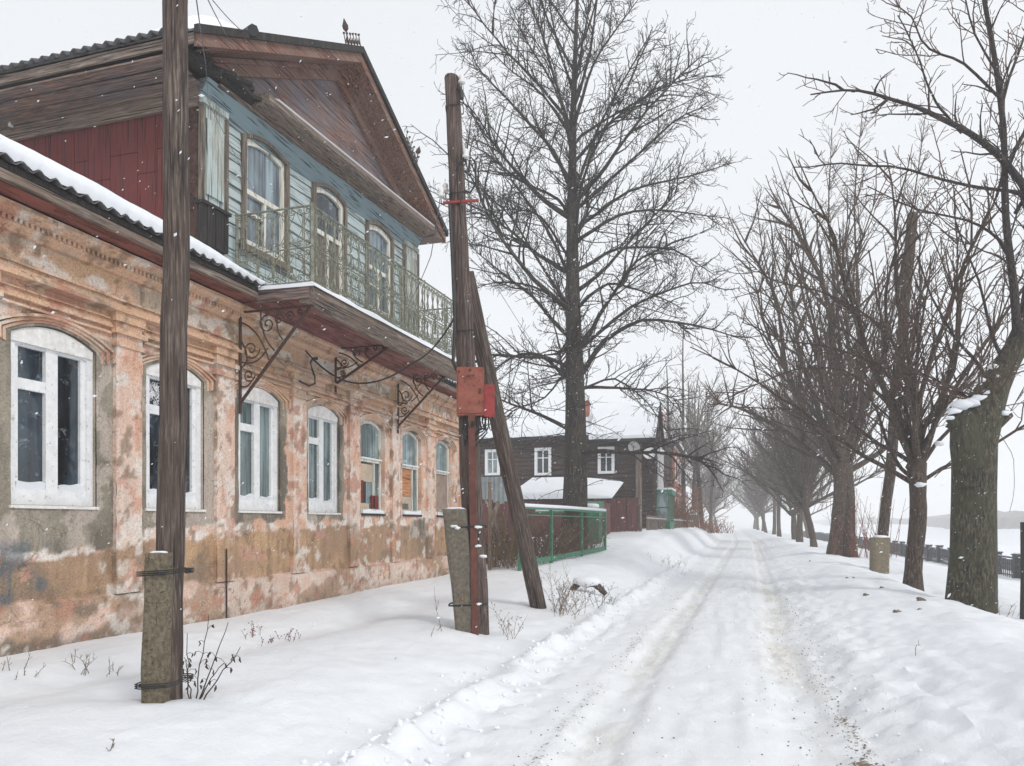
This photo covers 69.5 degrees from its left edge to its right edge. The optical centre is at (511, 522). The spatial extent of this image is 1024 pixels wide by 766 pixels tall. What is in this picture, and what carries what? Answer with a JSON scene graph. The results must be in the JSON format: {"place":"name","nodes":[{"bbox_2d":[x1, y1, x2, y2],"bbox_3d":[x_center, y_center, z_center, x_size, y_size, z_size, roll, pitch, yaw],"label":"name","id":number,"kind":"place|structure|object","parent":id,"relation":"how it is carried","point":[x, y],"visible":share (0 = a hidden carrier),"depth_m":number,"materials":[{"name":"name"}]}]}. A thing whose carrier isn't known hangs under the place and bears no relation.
{"place":"outdoors","nodes":[
{"label":"outdoors","id":0,"kind":"place"},
{"bbox_2d":[0,0,1022,761],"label":"falling snow","id":1,"kind":"structure","parent":0,"point":[594,334],"depth_m":7.79,"materials":[{"name":"white snow"}]},
{"bbox_2d":[0,524,1023,765],"bbox_3d":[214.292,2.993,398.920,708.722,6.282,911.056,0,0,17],"label":"snow ground","id":2,"kind":"structure","parent":0,"point":[296,701],"depth_m":7.02,"materials":[{"name":"white snow"}]},
{"bbox_2d":[1,651,45,679],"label":"dry weed","id":3,"kind":"object","parent":2,"relation":"on","point":[24,668],"visible":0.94,"depth_m":6.26,"materials":[{"name":"plant"}]},
{"bbox_2d":[63,649,96,674],"bbox_3d":[-3.892,1.266,6.626,0.442,0.240,0.153,0,0,34],"label":"dry weed","id":4,"kind":"object","parent":2,"relation":"on","point":[86,655],"visible":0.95,"depth_m":6.56,"materials":[{"name":"brown plant"}]},
{"bbox_2d":[106,660,122,676],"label":"dry weed","id":5,"kind":"object","parent":2,"relation":"on","point":[112,667],"visible":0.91,"depth_m":6.64,"materials":[{"name":"brown plant"}]},
{"bbox_2d":[134,0,193,702],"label":"utility pole","id":6,"kind":"object","parent":2,"relation":"on","point":[163,572],"visible":0.94,"depth_m":5.21,"materials":[{"name":"brown wood"}]},
{"bbox_2d":[196,0,205,63],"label":"overhead wire","id":7,"kind":"object","parent":6,"relation":"attached to","point":[200,30],"visible":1,"depth_m":7.90,"materials":[{"name":"metal"}]},
{"bbox_2d":[212,0,241,30],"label":"overhead wire","id":8,"kind":"object","parent":6,"relation":"attached to","point":[226,16],"visible":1,"depth_m":8.02,"materials":[{"name":"metal"}]},
{"bbox_2d":[183,615,240,699],"bbox_3d":[-2.163,0.982,5.298,0.439,0.643,0.043,0,0,1],"label":"dry burdock","id":9,"kind":"object","parent":2,"relation":"on","point":[189,665],"visible":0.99,"depth_m":5.30,"materials":[{"name":"plant"}]},
{"bbox_2d":[226,549,226,617],"bbox_3d":[-3.900,0.825,10.086,0.023,0.950,0.022,0,0,17],"label":"ground rod","id":10,"kind":"object","parent":2,"relation":"on","point":[226,583],"visible":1,"depth_m":10.07,"materials":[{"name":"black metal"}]},
{"bbox_2d":[0,15,460,656],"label":"brick house","id":11,"kind":"structure","parent":2,"relation":"on","point":[296,243],"depth_m":10.09,"materials":[{"name":"brick"}]},
{"bbox_2d":[9,327,99,509],"bbox_3d":[-4.755,-1.074,7.638,0.150,1.857,1.040,0,0,17],"label":"window","id":12,"kind":"structure","parent":11,"relation":"in","point":[59,473],"depth_m":7.63,"materials":[{"name":"white paint"}]},
{"bbox_2d":[145,362,205,511],"bbox_3d":[-4.264,-1.074,9.286,0.150,1.857,1.040,0,0,17],"label":"window","id":13,"kind":"structure","parent":11,"relation":"in","point":[193,455],"depth_m":9.54,"materials":[{"name":"white paint"}]},
{"bbox_2d":[208,0,227,37],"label":"overhead wire","id":14,"kind":"object","parent":11,"relation":"attached to","point":[217,18],"visible":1,"depth_m":8.38,"materials":[{"name":"metal"}]},
{"bbox_2d":[205,64,255,195],"bbox_3d":[-3.657,-5.061,9.575,0.081,1.448,0.686,0,0,43],"label":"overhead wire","id":15,"kind":"object","parent":11,"relation":"attached to","point":[223,132],"visible":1,"depth_m":9.54,"materials":[{"name":"metal"}]},
{"bbox_2d":[238,387,281,513],"bbox_3d":[-3.772,-1.074,10.934,0.150,1.857,1.040,0,0,17],"label":"window","id":16,"kind":"structure","parent":11,"relation":"in","point":[257,424],"depth_m":10.95,"materials":[{"name":"white paint"}]},
{"bbox_2d":[239,133,292,272],"bbox_3d":[-3.689,-4.787,11.024,0.152,1.815,1.240,0,0,17],"label":"window","id":17,"kind":"structure","parent":11,"relation":"in","point":[260,173],"depth_m":11.01,"materials":[{"name":"glass"}]},
{"bbox_2d":[298,357,317,386],"bbox_3d":[-3.290,-2.450,11.886,0.398,0.528,0.149,0,0,-41],"label":"wall hook","id":18,"kind":"object","parent":11,"relation":"attached to","point":[315,358],"depth_m":11.91,"materials":[{"name":"black metal"}]},
{"bbox_2d":[308,406,340,514],"bbox_3d":[-3.260,-1.074,12.650,0.150,1.857,1.040,0,0,17],"label":"window","id":19,"kind":"structure","parent":11,"relation":"in","point":[322,422],"depth_m":12.69,"materials":[{"name":"white paint"}]},
{"bbox_2d":[309,182,347,297],"bbox_3d":[-3.175,-4.602,12.749,0.148,2.385,1.090,0,0,17],"label":"balcony door","id":20,"kind":"structure","parent":11,"relation":"in","point":[336,208],"depth_m":12.84,"materials":[{"name":"beige paint"}]},
{"bbox_2d":[361,420,385,515],"bbox_3d":[-2.753,-1.067,14.387,0.160,1.855,0.970,0,0,17],"label":"window","id":21,"kind":"structure","parent":11,"relation":"in","point":[370,432],"depth_m":14.47,"materials":[{"name":"beige paint"}]},
{"bbox_2d":[363,221,395,324],"bbox_3d":[-2.626,-4.938,14.558,0.168,1.890,1.240,0,0,17],"label":"window","id":22,"kind":"structure","parent":11,"relation":"in","point":[383,240],"depth_m":14.63,"materials":[{"name":"glass"}]},
{"bbox_2d":[402,432,421,516],"bbox_3d":[-2.230,-1.067,16.141,0.160,1.855,0.970,0,0,17],"label":"window","id":23,"kind":"structure","parent":11,"relation":"in","point":[410,467],"depth_m":16.23,"materials":[{"name":"beige paint"}]},
{"bbox_2d":[436,441,449,516],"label":"window","id":24,"kind":"structure","parent":11,"relation":"in","point":[442,450],"depth_m":18.03,"materials":[{"name":"beige paint"}]},
{"bbox_2d":[242,621,273,646],"bbox_3d":[-3.079,1.351,8.951,0.437,0.292,0.427,0,0,17],"label":"dry weed","id":25,"kind":"object","parent":2,"relation":"on","point":[254,631],"visible":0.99,"depth_m":9.07,"materials":[{"name":"plant"}]},
{"bbox_2d":[269,628,300,642],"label":"dry weed","id":26,"kind":"object","parent":2,"relation":"on","point":[285,636],"visible":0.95,"depth_m":9.21,"materials":[{"name":"brown plant"}]},
{"bbox_2d":[431,588,441,636],"bbox_3d":[-0.916,1.096,9.079,0.127,0.606,0.540,0,0,-2],"label":"dry weed","id":27,"kind":"object","parent":2,"relation":"on","point":[437,614],"visible":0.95,"depth_m":9.19,"materials":[{"name":"plant"}]},
{"bbox_2d":[488,482,491,569],"bbox_3d":[-0.541,0.073,18.000,0.088,2.143,0.030,0,0,0],"label":"loose plank","id":28,"kind":"object","parent":2,"relation":"on","point":[489,507],"visible":1,"depth_m":17.98,"materials":[{"name":"brown wood"}]},
{"bbox_2d":[438,73,546,634],"bbox_3d":[-0.181,-2.076,11.057,0.761,7.703,3.365,0,0,17],"label":"utility pole","id":29,"kind":"object","parent":2,"relation":"on","point":[478,392],"visible":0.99,"depth_m":9.66,"materials":[{"name":"brown wood"}]},
{"bbox_2d":[305,319,452,383],"bbox_3d":[-1.808,-2.478,11.010,3.476,0.620,0.718,0,0,42],"label":"service cable","id":30,"kind":"object","parent":29,"relation":"hanging from","point":[330,373],"visible":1,"depth_m":11.39,"materials":[{"name":"black rubber"}]},
{"bbox_2d":[413,198,440,296],"bbox_3d":[-1.286,-4.066,11.026,0.028,0.558,2.850,0,0,-15],"label":"overhead wire","id":31,"kind":"object","parent":29,"relation":"attached to","point":[432,246],"visible":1,"depth_m":10.43,"materials":[{"name":"metal"}]},
{"bbox_2d":[464,2,517,75],"bbox_3d":[-0.090,-13.740,19.875,0.016,15.747,20.292,0,0,3],"label":"overhead wire","id":32,"kind":"object","parent":29,"relation":"attached to","point":[488,44],"visible":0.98,"depth_m":13.41,"materials":[{"name":"metal"}]},
{"bbox_2d":[466,159,558,376],"bbox_3d":[0.821,-6.085,24.930,0.916,2.459,30.484,0,0,7],"label":"overhead wire","id":33,"kind":"object","parent":29,"relation":"attached to","point":[476,251],"visible":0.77,"depth_m":13.39,"materials":[{"name":"metal"}]},
{"bbox_2d":[478,202,594,420],"bbox_3d":[1.639,-5.069,21.893,0.220,1.656,24.644,0,0,10],"label":"overhead wire","id":34,"kind":"object","parent":29,"relation":"attached to","point":[529,271],"visible":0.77,"depth_m":14.18,"materials":[{"name":"metal"}]},
{"bbox_2d":[492,526,494,566],"bbox_3d":[-0.456,0.412,18.350,0.079,1.380,0.145,0,0,11],"label":"loose plank","id":35,"kind":"object","parent":2,"relation":"on","point":[492,551],"visible":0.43,"depth_m":18.31,"materials":[{"name":"brown wood"}]},
{"bbox_2d":[481,477,507,506],"bbox_3d":[-0.503,-0.190,25.236,1.254,2.780,0.120,0,0,17],"label":"sheet metal fence","id":36,"kind":"object","parent":2,"relation":"on","point":[498,492],"visible":0.38,"depth_m":25.22,"materials":[{"name":"grey metal"}]},
{"bbox_2d":[482,499,515,563],"bbox_3d":[-0.283,0.331,21.035,0.104,1.941,3.057,0,0,20],"label":"board fence","id":37,"kind":"object","parent":2,"relation":"on","point":[504,506],"visible":0.16,"depth_m":20.88,"materials":[{"name":"brown wood"}]},
{"bbox_2d":[491,602,526,638],"bbox_3d":[-0.035,1.293,9.688,0.395,0.555,0.720,0,0,17],"label":"dry weed","id":38,"kind":"object","parent":2,"relation":"on","point":[508,624],"visible":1,"depth_m":9.76,"materials":[{"name":"plant"}]},
{"bbox_2d":[484,511,612,568],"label":"brambles","id":39,"kind":"object","parent":2,"relation":"on","point":[508,557],"visible":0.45,"depth_m":19.63,"materials":[{"name":"brown plant"}]},
{"bbox_2d":[492,510,501,545],"bbox_3d":[-0.389,0.126,18.200,0.287,0.905,0.030,0,0,0],"label":"loose plank","id":40,"kind":"object","parent":39,"relation":"on","point":[495,524],"visible":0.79,"depth_m":18.18,"materials":[{"name":"brown wood"}]},
{"bbox_2d":[486,499,509,525],"bbox_3d":[-0.341,-0.274,18.850,0.101,0.726,1.256,0,0,25],"label":"loose plank","id":41,"kind":"object","parent":39,"relation":"on","point":[499,513],"visible":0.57,"depth_m":18.92,"materials":[{"name":"brown wood"}]},
{"bbox_2d":[492,532,505,558],"bbox_3d":[-0.347,0.581,18.400,0.109,0.735,0.926,0,0,23],"label":"loose plank","id":42,"kind":"object","parent":39,"relation":"on","point":[495,540],"visible":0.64,"depth_m":18.35,"materials":[{"name":"brown wood"}]},
{"bbox_2d":[487,501,499,530],"bbox_3d":[-0.453,-0.175,18.300,0.103,0.772,0.691,0,0,20],"label":"loose plank","id":43,"kind":"object","parent":42,"relation":"on","point":[497,504],"visible":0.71,"depth_m":18.44,"materials":[{"name":"brown wood"}]},
{"bbox_2d":[518,503,605,570],"bbox_3d":[0.943,0.460,21.007,2.401,1.880,7.080,0,0,17],"label":"fence","id":44,"kind":"object","parent":2,"relation":"on","point":[549,509],"visible":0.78,"depth_m":20.48,"materials":[{"name":"green metal"}]},
{"bbox_2d":[540,566,600,619],"bbox_3d":[0.969,1.128,12.233,0.896,0.958,1.238,0,0,-16],"label":"dry weed","id":45,"kind":"object","parent":2,"relation":"on","point":[562,601],"visible":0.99,"depth_m":12.16,"materials":[{"name":"brown plant"}]},
{"bbox_2d":[521,477,623,536],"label":"shed","id":46,"kind":"structure","parent":2,"relation":"on","point":[604,489],"depth_m":30.32,"materials":[{"name":"brown wood"}]},
{"bbox_2d":[479,399,675,528],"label":"log house","id":47,"kind":"structure","parent":2,"relation":"on","point":[530,465],"depth_m":41.25,"materials":[{"name":"brown wood"}]},
{"bbox_2d":[485,449,499,475],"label":"window","id":48,"kind":"structure","parent":47,"relation":"in","point":[492,467],"depth_m":42.70,"materials":[{"name":"white paint"}]},
{"bbox_2d":[534,447,551,475],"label":"window","id":49,"kind":"structure","parent":47,"relation":"in","point":[542,466],"depth_m":41.83,"materials":[{"name":"white paint"}]},
{"bbox_2d":[598,446,614,473],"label":"window","id":50,"kind":"structure","parent":47,"relation":"in","point":[606,467],"depth_m":40.79,"materials":[{"name":"white paint"}]},
{"bbox_2d":[628,441,639,457],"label":"satellite dish","id":51,"kind":"object","parent":47,"relation":"attached to","point":[633,448],"visible":0.76,"depth_m":40.05,"materials":[{"name":"white metal"}]},
{"bbox_2d":[643,448,654,463],"bbox_3d":[7.296,-3.592,39.563,0.602,0.916,0.978,0,0,-15],"label":"satellite dish","id":52,"kind":"object","parent":47,"relation":"attached to","point":[648,449],"visible":0.36,"depth_m":39.44,"materials":[{"name":"white metal"}]},
{"bbox_2d":[657,448,661,487],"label":"window","id":53,"kind":"structure","parent":47,"relation":"in","point":[658,455],"depth_m":40.98,"materials":[{"name":"white paint"}]},
{"bbox_2d":[661,450,663,487],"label":"window","id":54,"kind":"structure","parent":47,"relation":"in","point":[662,456],"depth_m":43.33,"materials":[{"name":"white paint"}]},
{"bbox_2d":[562,561,594,614],"bbox_3d":[1.143,1.123,12.582,0.384,0.934,0.970,0,0,-19],"label":"dry weed","id":55,"kind":"object","parent":2,"relation":"on","point":[575,590],"visible":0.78,"depth_m":12.62,"materials":[{"name":"brown plant"}]},
{"bbox_2d":[530,497,641,531],"bbox_3d":[3.307,-0.124,33.485,5.119,2.053,0.103,0,0,17],"label":"board fence","id":56,"kind":"object","parent":2,"relation":"on","point":[620,508],"visible":0.16,"depth_m":32.94,"materials":[{"name":"brown wood"}]},
{"bbox_2d":[404,0,769,549],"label":"bare tree","id":57,"kind":"object","parent":2,"relation":"on","point":[576,453],"visible":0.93,"depth_m":24.16,"materials":[{"name":"grey plant"}]},
{"bbox_2d":[570,576,606,595],"bbox_3d":[1.561,1.287,15.025,0.791,0.387,0.416,0,0,17],"label":"buried log","id":58,"kind":"object","parent":2,"relation":"on","point":[595,582],"visible":0.87,"depth_m":14.88,"materials":[{"name":"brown wood"}]},
{"bbox_2d":[587,501,603,543],"bbox_3d":[2.925,0.000,26.806,0.689,1.600,0.852,0,0,17],"label":"green chest","id":59,"kind":"object","parent":2,"relation":"on","point":[595,504],"visible":0.48,"depth_m":26.50,"materials":[{"name":"paint"}]},
{"bbox_2d":[585,583,616,607],"bbox_3d":[1.665,1.339,13.460,0.580,0.532,0.467,0,0,-12],"label":"dry weed","id":60,"kind":"object","parent":2,"relation":"on","point":[602,596],"visible":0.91,"depth_m":13.40,"materials":[{"name":"plant"}]},
{"bbox_2d":[638,478,641,530],"bbox_3d":[5.723,-0.496,33.000,0.166,3.052,0.166,0,0,-12],"label":"fence post","id":61,"kind":"object","parent":2,"relation":"on","point":[639,502],"visible":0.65,"depth_m":32.93,"materials":[{"name":"grey wood"}]},
{"bbox_2d":[650,556,687,567],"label":"dry weed","id":62,"kind":"object","parent":2,"relation":"on","point":[663,560],"visible":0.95,"depth_m":24.29,"materials":[{"name":"plant"}]},
{"bbox_2d":[646,515,692,529],"bbox_3d":[9.988,0.167,45.064,0.070,1.066,24.096,0,0,19],"label":"picket fence","id":63,"kind":"object","parent":2,"relation":"on","point":[655,522],"visible":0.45,"depth_m":37.62,"materials":[{"name":"grey wood"}]},
{"bbox_2d":[662,412,689,514],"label":"brick red house","id":64,"kind":"structure","parent":2,"relation":"on","point":[674,464],"depth_m":57.11,"materials":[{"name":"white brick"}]},
{"bbox_2d":[675,456,676,481],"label":"window","id":65,"kind":"structure","parent":64,"relation":"in","point":[675,456],"depth_m":55.99,"materials":[{"name":"white paint"}]},
{"bbox_2d":[660,366,701,509],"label":"bare tree","id":66,"kind":"object","parent":2,"relation":"on","point":[670,458],"visible":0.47,"depth_m":53.68,"materials":[{"name":"brown plant"}]},
{"bbox_2d":[662,330,720,517],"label":"bare tree","id":67,"kind":"object","parent":2,"relation":"on","point":[684,485],"visible":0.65,"depth_m":59.85,"materials":[{"name":"brown plant"}]},
{"bbox_2d":[686,510,697,525],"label":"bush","id":68,"kind":"object","parent":2,"relation":"on","point":[693,516],"visible":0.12,"depth_m":64.19,"materials":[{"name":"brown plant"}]},
{"bbox_2d":[693,433,703,523],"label":"utility pole","id":69,"kind":"object","parent":2,"relation":"on","point":[698,479],"visible":0.45,"depth_m":61.87,"materials":[{"name":"brown wood"}]},
{"bbox_2d":[663,364,741,523],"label":"bare tree","id":70,"kind":"object","parent":2,"relation":"on","point":[694,421],"visible":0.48,"depth_m":82.17,"materials":[{"name":"brown plant"}]},
{"bbox_2d":[663,381,743,469],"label":"bare tree","id":71,"kind":"object","parent":2,"relation":"on","point":[705,428],"visible":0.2,"depth_m":93.13,"materials":[{"name":"brown plant"}]},
{"bbox_2d":[669,477,739,527],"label":"bush","id":72,"kind":"object","parent":2,"relation":"on","point":[677,510],"visible":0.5,"depth_m":49.49,"materials":[{"name":"plant"}]},
{"bbox_2d":[685,386,729,511],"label":"bare tree","id":73,"kind":"object","parent":2,"relation":"on","point":[694,476],"visible":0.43,"depth_m":65.84,"materials":[{"name":"brown plant"}]},
{"bbox_2d":[686,438,732,523],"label":"bare tree","id":74,"kind":"object","parent":2,"relation":"on","point":[716,475],"visible":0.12,"depth_m":131.76,"materials":[{"name":"brown plant"}]},
{"bbox_2d":[709,454,713,524],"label":"utility pole","id":75,"kind":"object","parent":2,"relation":"on","point":[711,499],"visible":0.47,"depth_m":84.87,"materials":[{"name":"brown wood"}]},
{"bbox_2d":[694,515,733,533],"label":"bush","id":76,"kind":"object","parent":2,"relation":"on","point":[710,528],"visible":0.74,"depth_m":59.39,"materials":[{"name":"brown plant"}]},
{"bbox_2d":[689,465,739,526],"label":"bare tree","id":77,"kind":"object","parent":2,"relation":"on","point":[714,516],"visible":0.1,"depth_m":159.05,"materials":[{"name":"brown plant"}]},
{"bbox_2d":[686,434,743,523],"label":"bare tree","id":78,"kind":"object","parent":2,"relation":"on","point":[706,489],"visible":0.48,"depth_m":113.50,"materials":[{"name":"brown plant"}]},
{"bbox_2d":[706,450,786,529],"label":"bare tree","id":79,"kind":"object","parent":2,"relation":"on","point":[756,515],"visible":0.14,"depth_m":134.39,"materials":[{"name":"brown plant"}]},
{"bbox_2d":[703,386,795,536],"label":"bare tree","id":80,"kind":"object","parent":2,"relation":"on","point":[779,534],"visible":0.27,"depth_m":71.80,"materials":[{"name":"brown plant"}]},
{"bbox_2d":[723,465,783,528],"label":"bare tree","id":81,"kind":"object","parent":2,"relation":"on","point":[754,525],"visible":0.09,"depth_m":157.82,"materials":[{"name":"brown plant"}]},
{"bbox_2d":[728,447,783,532],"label":"bare tree","id":82,"kind":"object","parent":2,"relation":"on","point":[761,503],"visible":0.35,"depth_m":98.56,"materials":[{"name":"brown plant"}]},
{"bbox_2d":[734,400,784,534],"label":"bare tree","id":83,"kind":"object","parent":2,"relation":"on","point":[774,518],"visible":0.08,"depth_m":84.63,"materials":[{"name":"brown plant"}]},
{"bbox_2d":[739,435,786,530],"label":"bare tree","id":84,"kind":"object","parent":2,"relation":"on","point":[755,483],"visible":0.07,"depth_m":115.41,"materials":[{"name":"brown plant"}]},
{"bbox_2d":[687,370,884,539],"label":"bare tree","id":85,"kind":"object","parent":2,"relation":"on","point":[786,492],"visible":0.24,"depth_m":59.55,"materials":[{"name":"brown plant"}]},
{"bbox_2d":[746,346,844,541],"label":"bare tree","id":86,"kind":"object","parent":2,"relation":"on","point":[799,531],"visible":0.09,"depth_m":51.24,"materials":[{"name":"brown plant"}]},
{"bbox_2d":[782,453,832,537],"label":"bare tree","id":87,"kind":"object","parent":2,"relation":"on","point":[805,524],"visible":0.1,"depth_m":85.68,"materials":[{"name":"brown plant"}]},
{"bbox_2d":[736,355,904,546],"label":"bare tree","id":88,"kind":"object","parent":2,"relation":"on","point":[807,486],"visible":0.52,"depth_m":41.00,"materials":[{"name":"brown plant"}]},
{"bbox_2d":[678,128,1023,591],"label":"bare tree","id":89,"kind":"object","parent":2,"relation":"on","point":[916,444],"visible":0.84,"depth_m":17.14,"materials":[{"name":"brown plant"}]},
{"bbox_2d":[694,96,1022,556],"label":"bare tree","id":90,"kind":"object","parent":2,"relation":"on","point":[840,468],"visible":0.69,"depth_m":29.61,"materials":[{"name":"brown plant"}]},
{"bbox_2d":[826,486,908,557],"bbox_3d":[14.171,-0.168,29.744,2.986,3.076,2.502,0,0,17],"label":"shrub","id":91,"kind":"object","parent":2,"relation":"on","point":[866,539],"visible":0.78,"depth_m":29.29,"materials":[{"name":"brown plant"}]},
{"bbox_2d":[869,212,917,573],"bbox_3d":[11.686,-3.712,22.678,1.274,11.484,0.915,0,0,50],"label":"utility pole","id":92,"kind":"object","parent":2,"relation":"on","point":[878,562],"visible":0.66,"depth_m":22.68,"materials":[{"name":"brown wood"}]},
{"bbox_2d":[777,0,1023,613],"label":"bare tree","id":93,"kind":"object","parent":2,"relation":"on","point":[974,436],"visible":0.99,"depth_m":13.72,"materials":[{"name":"brown plant"}]},
{"bbox_2d":[803,531,1019,577],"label":"cast iron fence","id":94,"kind":"object","parent":2,"relation":"on","point":[937,553],"visible":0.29,"depth_m":45.59,"materials":[{"name":"black metal"}]},
{"bbox_2d":[803,510,1023,528],"bbox_3d":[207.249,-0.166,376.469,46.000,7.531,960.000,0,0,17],"label":"wooded shore","id":95,"kind":"structure","parent":2,"relation":"on","point":[1006,519],"depth_m":260.40,"materials":[{"name":"grey wood"}]},
{"bbox_2d":[916,597,925,600],"bbox_3d":[6.897,1.300,12.445,0.174,0.107,0.102,0,0,-5],"label":"frozen clod","id":96,"kind":"object","parent":2,"relation":"on","point":[920,599],"visible":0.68,"depth_m":12.41,"materials":[{"name":"beige soil"}]},
{"bbox_2d":[988,604,1019,616],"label":"dry weed","id":97,"kind":"object","parent":2,"relation":"on","point":[1009,611],"visible":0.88,"depth_m":12.85,"materials":[{"name":"plant"}]},
{"bbox_2d":[1020,522,1023,618],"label":"bare post","id":98,"kind":"object","parent":2,"relation":"on","point":[1021,570],"visible":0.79,"depth_m":12.47,"materials":[{"name":"brown wood"}]},
{"bbox_2d":[0,0,1023,527],"label":"sky","id":99,"kind":"structure","parent":0,"point":[415,32],"materials":[{"name":"white"}]},
{"bbox_2d":[422,526,1016,765],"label":"road","id":100,"kind":"structure","parent":0,"point":[717,639],"depth_m":6.75,"materials":[{"name":"white snow"}]},
{"bbox_2d":[301,556,947,765],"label":"snow crumbs","id":101,"kind":"object","parent":100,"relation":"on","point":[343,759],"visible":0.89,"depth_m":6.00,"materials":[{"name":"white snow"}]},
{"bbox_2d":[514,597,884,765],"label":"road grit","id":102,"kind":"object","parent":100,"relation":"on","point":[764,699],"visible":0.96,"depth_m":6.33,"materials":[{"name":"gravel"}]},
{"bbox_2d":[767,528,1019,572],"bbox_3d":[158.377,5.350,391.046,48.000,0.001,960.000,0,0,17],"label":"frozen river","id":103,"kind":"structure","parent":0,"point":[1007,550],"depth_m":192.14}
]}

